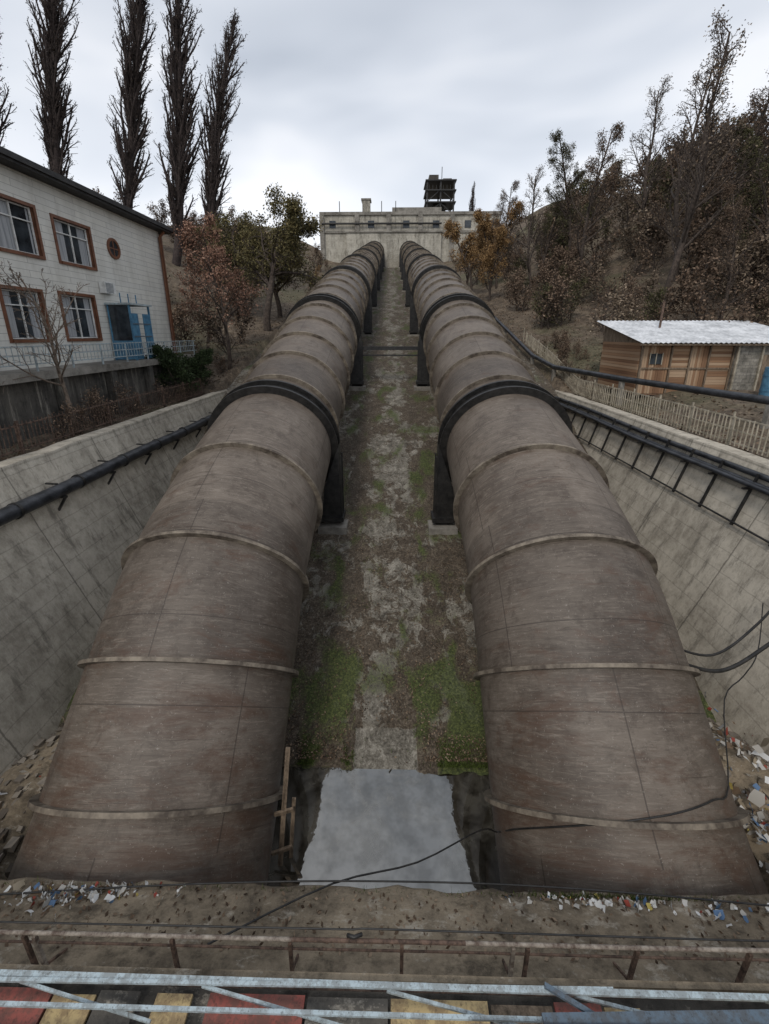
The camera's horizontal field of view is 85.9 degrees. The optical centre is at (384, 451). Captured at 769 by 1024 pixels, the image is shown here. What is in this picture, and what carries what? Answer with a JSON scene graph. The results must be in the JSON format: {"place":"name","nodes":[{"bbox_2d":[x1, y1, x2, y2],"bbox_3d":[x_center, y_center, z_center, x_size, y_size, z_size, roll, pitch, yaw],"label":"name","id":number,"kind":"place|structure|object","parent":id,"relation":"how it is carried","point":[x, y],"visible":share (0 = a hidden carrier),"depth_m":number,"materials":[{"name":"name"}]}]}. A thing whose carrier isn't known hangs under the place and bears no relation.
{"place":"outdoors","nodes":[
{"label":"outdoors","id":0,"kind":"place"},
{"bbox_2d":[267,767,500,892],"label":"water","id":1,"kind":"structure","parent":0,"point":[353,822],"depth_m":9.71,"materials":[{"name":"white liquid"}]},
{"bbox_2d":[0,191,768,767],"bbox_3d":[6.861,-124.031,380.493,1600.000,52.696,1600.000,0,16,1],"label":"ground","id":2,"kind":"structure","parent":0,"point":[264,339],"depth_m":41.93,"materials":[{"name":"soil"}]},
{"bbox_2d":[0,33,16,146],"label":"poplar tree","id":3,"kind":"object","parent":2,"relation":"on","point":[3,126],"visible":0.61,"depth_m":50.30,"materials":[{"name":"brown plant"}]},
{"bbox_2d":[0,716,64,879],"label":"rubble heap","id":4,"kind":"object","parent":2,"relation":"on","point":[16,814],"visible":0.3,"depth_m":9.73,"materials":[{"name":"stone"}]},
{"bbox_2d":[0,261,87,431],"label":"bare tree","id":5,"kind":"object","parent":2,"relation":"on","point":[56,347],"visible":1,"depth_m":16.29,"materials":[{"name":"brown plant"}]},
{"bbox_2d":[23,0,82,179],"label":"poplar tree","id":6,"kind":"object","parent":2,"relation":"on","point":[51,53],"visible":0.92,"depth_m":50.78,"materials":[{"name":"brown plant"}]},
{"bbox_2d":[0,164,171,370],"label":"walls","id":7,"kind":"structure","parent":2,"relation":"on","point":[134,269],"depth_m":21.92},
{"bbox_2d":[0,193,121,359],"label":"windows","id":8,"kind":"structure","parent":7,"relation":"attached to","point":[20,232],"depth_m":18.97,"materials":[{"name":"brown glass"}]},
{"bbox_2d":[0,146,174,234],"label":"roof","id":9,"kind":"structure","parent":7,"relation":"on","point":[19,163],"depth_m":20.19,"materials":[{"name":"grey metal"}]},
{"bbox_2d":[0,340,195,448],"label":"balcony","id":10,"kind":"structure","parent":7,"relation":"attached to","point":[27,399],"depth_m":18.68,"materials":[{"name":"concrete"}]},
{"bbox_2d":[104,293,154,359],"bbox_3d":[-15.027,-7.377,24.455,1.700,3.700,2.150,0,16,1],"label":"entrance porch","id":11,"kind":"object","parent":10,"relation":"on","point":[124,323],"visible":0.88,"depth_m":23.67,"materials":[{"name":"blue paint"}]},
{"bbox_2d":[98,281,115,293],"bbox_3d":[-15.492,-9.184,23.139,0.335,0.600,0.900,0,16,1],"label":"air conditioner","id":12,"kind":"object","parent":7,"relation":"attached to","point":[105,287],"visible":1,"depth_m":22.89,"materials":[{"name":"white paint"}]},
{"bbox_2d":[107,238,120,258],"bbox_3d":[-15.636,-11.733,23.867,0.080,1.120,1.120,0,16,1],"label":"round window","id":13,"kind":"structure","parent":7,"relation":"attached to","point":[113,249],"depth_m":23.87,"materials":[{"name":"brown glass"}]},
{"bbox_2d":[158,231,176,353],"bbox_3d":[-15.390,-9.714,29.867,0.775,11.211,0.409,14,21,41],"label":"downpipe","id":14,"kind":"object","parent":7,"relation":"attached to","point":[166,287],"visible":0.74,"depth_m":29.30,"materials":[{"name":"brown metal"}]},
{"bbox_2d":[0,378,204,456],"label":"iron fence","id":15,"kind":"object","parent":2,"relation":"on","point":[16,427],"visible":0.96,"depth_m":18.16,"materials":[{"name":"metal"}]},
{"bbox_2d":[0,412,211,525],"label":"service pipe","id":16,"kind":"object","parent":2,"relation":"on","point":[19,509],"visible":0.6,"depth_m":15.29,"materials":[{"name":"black metal"}]},
{"bbox_2d":[0,389,226,776],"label":"retaining wall","id":17,"kind":"structure","parent":2,"relation":"on","point":[60,571],"depth_m":13.75,"materials":[{"name":"concrete"}]},
{"bbox_2d":[105,0,157,208],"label":"poplar tree","id":18,"kind":"object","parent":2,"relation":"on","point":[132,142],"visible":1,"depth_m":49.95,"materials":[{"name":"brown plant"}]},
{"bbox_2d":[144,343,200,393],"bbox_3d":[-13.731,-5.017,26.627,3.257,3.886,2.479,-7,17,-22],"label":"laurel bush","id":19,"kind":"object","parent":2,"relation":"on","point":[172,363],"visible":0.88,"depth_m":26.34,"materials":[{"name":"green plant"}]},
{"bbox_2d":[153,0,207,266],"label":"poplar tree","id":20,"kind":"object","parent":2,"relation":"on","point":[181,109],"visible":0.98,"depth_m":51.29,"materials":[{"name":"brown plant"}]},
{"bbox_2d":[182,347,214,389],"bbox_3d":[-12.979,-5.644,28.992,2.107,3.303,2.769,-17,23,-45],"label":"laurel bush","id":21,"kind":"object","parent":2,"relation":"on","point":[200,359],"visible":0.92,"depth_m":28.58,"materials":[{"name":"green plant"}]},
{"bbox_2d":[173,244,245,348],"bbox_3d":[-15.409,-13.284,36.218,5.593,9.417,6.591,3,16,9],"label":"russet tree","id":22,"kind":"object","parent":2,"relation":"on","point":[191,288],"visible":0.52,"depth_m":35.90,"materials":[{"name":"brown plant"}]},
{"bbox_2d":[173,212,267,368],"bbox_3d":[-12.494,-11.511,31.081,7.690,10.987,6.526,10,19,32],"label":"russet tree","id":23,"kind":"object","parent":2,"relation":"on","point":[188,228],"visible":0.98,"depth_m":29.62,"materials":[{"name":"brown plant"}]},
{"bbox_2d":[195,9,247,274],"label":"poplar tree","id":24,"kind":"object","parent":2,"relation":"on","point":[214,175],"visible":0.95,"depth_m":51.85,"materials":[{"name":"brown plant"}]},
{"bbox_2d":[194,210,254,316],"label":"willow tree","id":25,"kind":"object","parent":2,"relation":"on","point":[221,224],"visible":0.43,"depth_m":47.35,"materials":[{"name":"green plant"}]},
{"bbox_2d":[231,219,310,317],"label":"willow tree","id":26,"kind":"object","parent":2,"relation":"on","point":[287,279],"visible":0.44,"depth_m":47.10,"materials":[{"name":"green plant"}]},
{"bbox_2d":[226,182,323,330],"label":"willow tree","id":27,"kind":"object","parent":2,"relation":"on","point":[292,228],"visible":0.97,"depth_m":42.88,"materials":[{"name":"green plant"}]},
{"bbox_2d":[41,186,601,438],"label":"hillside shrubs","id":28,"kind":"object","parent":2,"relation":"on","point":[179,323],"visible":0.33,"depth_m":33.91,"materials":[{"name":"brown plant"}]},
{"bbox_2d":[0,877,768,989],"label":"concrete apron","id":29,"kind":"object","parent":2,"relation":"on","point":[618,920],"visible":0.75,"depth_m":5.69,"materials":[{"name":"grey concrete"}]},
{"bbox_2d":[0,964,768,1023],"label":"gantry girder","id":30,"kind":"object","parent":29,"relation":"on","point":[34,994],"visible":1,"depth_m":4.22,"materials":[{"name":"metal"}]},
{"bbox_2d":[0,611,768,906],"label":"power cable","id":31,"kind":"object","parent":29,"relation":"on","point":[747,658],"visible":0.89,"depth_m":6.34,"materials":[{"name":"black rubber"},{"name":"plastic"}]},
{"bbox_2d":[0,921,768,1001],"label":"guard railing","id":32,"kind":"object","parent":29,"relation":"on","point":[37,942],"visible":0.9,"depth_m":4.80,"materials":[{"name":"metal"}]},
{"bbox_2d":[0,692,768,932],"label":"litter","id":33,"kind":"object","parent":2,"relation":"on","point":[756,797],"visible":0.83,"depth_m":6.24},
{"bbox_2d":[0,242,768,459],"bbox_3d":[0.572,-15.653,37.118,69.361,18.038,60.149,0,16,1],"label":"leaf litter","id":34,"kind":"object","parent":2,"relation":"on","point":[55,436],"visible":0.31,"depth_m":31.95,"materials":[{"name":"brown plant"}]},
{"bbox_2d":[58,268,716,775],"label":"channel bed","id":35,"kind":"object","parent":2,"relation":"on","point":[380,610],"visible":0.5,"depth_m":15.16,"materials":[{"name":"concrete"}]},
{"bbox_2d":[7,241,384,885],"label":"penstock pipe","id":36,"kind":"object","parent":35,"relation":"on","point":[167,762],"visible":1,"depth_m":9.21,"materials":[{"name":"metal"}]},
{"bbox_2d":[271,747,295,865],"bbox_3d":[-2.218,7.827,9.074,0.506,2.570,0.798,0,16,1],"label":"wooden ladder","id":37,"kind":"object","parent":36,"relation":"attached to","point":[283,812],"visible":0.98,"depth_m":9.05,"materials":[{"name":"brown wood"}]},
{"bbox_2d":[1,321,766,901],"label":"moss and grass","id":38,"kind":"object","parent":35,"relation":"on","point":[481,765],"visible":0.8,"depth_m":11.11,"materials":[{"name":"green plant"}]},
{"bbox_2d":[0,312,768,964],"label":"fallen leaves","id":39,"kind":"object","parent":35,"relation":"on","point":[330,758],"visible":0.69,"depth_m":11.12,"materials":[{"name":"brown plant"}]},
{"bbox_2d":[398,241,768,896],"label":"penstock pipe","id":40,"kind":"object","parent":35,"relation":"on","point":[594,713],"visible":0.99,"depth_m":9.03,"materials":[{"name":"metal"}]},
{"bbox_2d":[207,603,762,944],"bbox_3d":[4.534,6.718,8.122,14.541,2.818,2.222,-7,18,-24],"label":"draped cable","id":41,"kind":"object","parent":40,"relation":"on","point":[406,865],"visible":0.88,"depth_m":7.30,"materials":[{"name":"black rubber"}]},
{"bbox_2d":[361,346,417,355],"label":"tie beam","id":42,"kind":"structure","parent":2,"relation":"on","point":[390,347],"depth_m":30.01,"materials":[{"name":"black metal"}]},
{"bbox_2d":[319,167,502,267],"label":"intake building","id":43,"kind":"structure","parent":2,"relation":"on","point":[343,235],"depth_m":117.69,"materials":[{"name":"concrete"}]},
{"bbox_2d":[441,219,488,290],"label":"orange tree","id":44,"kind":"object","parent":2,"relation":"on","point":[451,233],"visible":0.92,"depth_m":63.80,"materials":[{"name":"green plant"}]},
{"bbox_2d":[468,181,475,210],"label":"poplar tree","id":45,"kind":"object","parent":2,"relation":"on","point":[471,205],"visible":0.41,"depth_m":131.99,"materials":[{"name":"brown plant"}]},
{"bbox_2d":[458,222,491,284],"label":"orange tree","id":46,"kind":"object","parent":2,"relation":"on","point":[475,264],"visible":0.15,"depth_m":73.04,"materials":[{"name":"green plant"}]},
{"bbox_2d":[473,208,504,287],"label":"orange tree","id":47,"kind":"object","parent":2,"relation":"on","point":[480,221],"visible":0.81,"depth_m":64.83,"materials":[{"name":"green plant"}]},
{"bbox_2d":[477,224,510,300],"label":"orange tree","id":48,"kind":"object","parent":2,"relation":"on","point":[488,257],"visible":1,"depth_m":57.21,"materials":[{"name":"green plant"}]},
{"bbox_2d":[480,199,526,279],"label":"orange tree","id":49,"kind":"object","parent":2,"relation":"on","point":[512,214],"visible":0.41,"depth_m":71.76,"materials":[{"name":"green plant"}]},
{"bbox_2d":[487,194,520,288],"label":"deciduous tree","id":50,"kind":"object","parent":2,"relation":"on","point":[500,212],"visible":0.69,"depth_m":64.88,"materials":[{"name":"brown plant"}]},
{"bbox_2d":[493,180,528,257],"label":"deciduous tree","id":51,"kind":"object","parent":2,"relation":"on","point":[517,183],"visible":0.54,"depth_m":73.54,"materials":[{"name":"brown plant"}]},
{"bbox_2d":[506,163,546,292],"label":"deciduous tree","id":52,"kind":"object","parent":2,"relation":"on","point":[532,216],"visible":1,"depth_m":55.50,"materials":[{"name":"brown plant"}]},
{"bbox_2d":[533,169,585,282],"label":"deciduous tree","id":53,"kind":"object","parent":2,"relation":"on","point":[553,229],"visible":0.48,"depth_m":59.99,"materials":[{"name":"brown plant"}]},
{"bbox_2d":[541,127,600,249],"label":"deciduous tree","id":54,"kind":"object","parent":2,"relation":"on","point":[565,152],"visible":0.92,"depth_m":56.42,"materials":[{"name":"brown plant"}]},
{"bbox_2d":[562,120,629,286],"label":"deciduous tree","id":55,"kind":"object","parent":2,"relation":"on","point":[593,195],"visible":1,"depth_m":48.52,"materials":[{"name":"brown plant"}]},
{"bbox_2d":[450,98,768,333],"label":"hillside thicket","id":56,"kind":"object","parent":2,"relation":"on","point":[562,256],"visible":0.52,"depth_m":46.31,"materials":[{"name":"brown plant"}]},
{"bbox_2d":[608,74,674,236],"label":"deciduous tree","id":57,"kind":"object","parent":2,"relation":"on","point":[648,163],"visible":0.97,"depth_m":51.35,"materials":[{"name":"brown plant"}]},
{"bbox_2d":[523,328,768,456],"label":"picket fence","id":58,"kind":"object","parent":2,"relation":"on","point":[692,408],"visible":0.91,"depth_m":19.40,"materials":[{"name":"brown wood"}]},
{"bbox_2d":[555,390,768,763],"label":"retaining wall","id":59,"kind":"structure","parent":2,"relation":"on","point":[712,575],"depth_m":13.98,"materials":[{"name":"concrete"}]},
{"bbox_2d":[555,396,768,545],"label":"cable rack","id":60,"kind":"object","parent":59,"relation":"attached to","point":[749,484],"visible":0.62,"depth_m":16.13,"materials":[{"name":"black metal"}]},
{"bbox_2d":[597,302,768,394],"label":"plank shed","id":61,"kind":"structure","parent":2,"relation":"on","point":[725,355],"depth_m":24.69,"materials":[{"name":"corrugated metal"},{"name":"wood planks"},{"name":"weathered wood"}]},
{"bbox_2d":[648,345,768,390],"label":"door and window","id":62,"kind":"structure","parent":61,"relation":"in","point":[656,358],"depth_m":24.32,"materials":[{"name":"brown wood"}]},
{"bbox_2d":[645,43,744,281],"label":"deciduous tree","id":63,"kind":"object","parent":2,"relation":"on","point":[677,214],"visible":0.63,"depth_m":42.69,"materials":[{"name":"brown plant"}]},
{"bbox_2d":[659,4,768,309],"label":"deciduous tree","id":64,"kind":"object","parent":2,"relation":"on","point":[696,192],"visible":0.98,"depth_m":36.58,"materials":[{"name":"brown plant"}]},
{"bbox_2d":[698,181,768,318],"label":"deciduous tree","id":65,"kind":"object","parent":2,"relation":"on","point":[733,234],"visible":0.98,"depth_m":35.64,"materials":[{"name":"brown plant"}]},
{"bbox_2d":[707,717,768,892],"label":"rubble heap","id":66,"kind":"object","parent":2,"relation":"on","point":[740,765],"visible":0.21,"depth_m":9.51,"materials":[{"name":"stone"},{"name":"paper"},{"name":"soil"}]},
{"bbox_2d":[715,68,768,242],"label":"deciduous tree","id":67,"kind":"object","parent":2,"relation":"on","point":[758,130],"visible":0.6,"depth_m":43.13,"materials":[{"name":"brown plant"}]},
{"bbox_2d":[719,122,768,290],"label":"deciduous tree","id":68,"kind":"object","parent":2,"relation":"on","point":[762,187],"visible":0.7,"depth_m":37.34,"materials":[{"name":"brown plant"}]},
{"bbox_2d":[758,367,768,395],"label":"blue barrel","id":69,"kind":"object","parent":2,"relation":"on","point":[764,389],"visible":0.88,"depth_m":22.40,"materials":[{"name":"paint"}]},
{"bbox_2d":[0,0,768,249],"label":"sky","id":70,"kind":"structure","parent":0,"point":[347,102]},
{"bbox_2d":[494,315,768,428],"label":"pipe","id":71,"kind":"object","parent":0,"point":[740,396],"depth_m":22.34,"materials":[{"name":"metal"}]}
]}

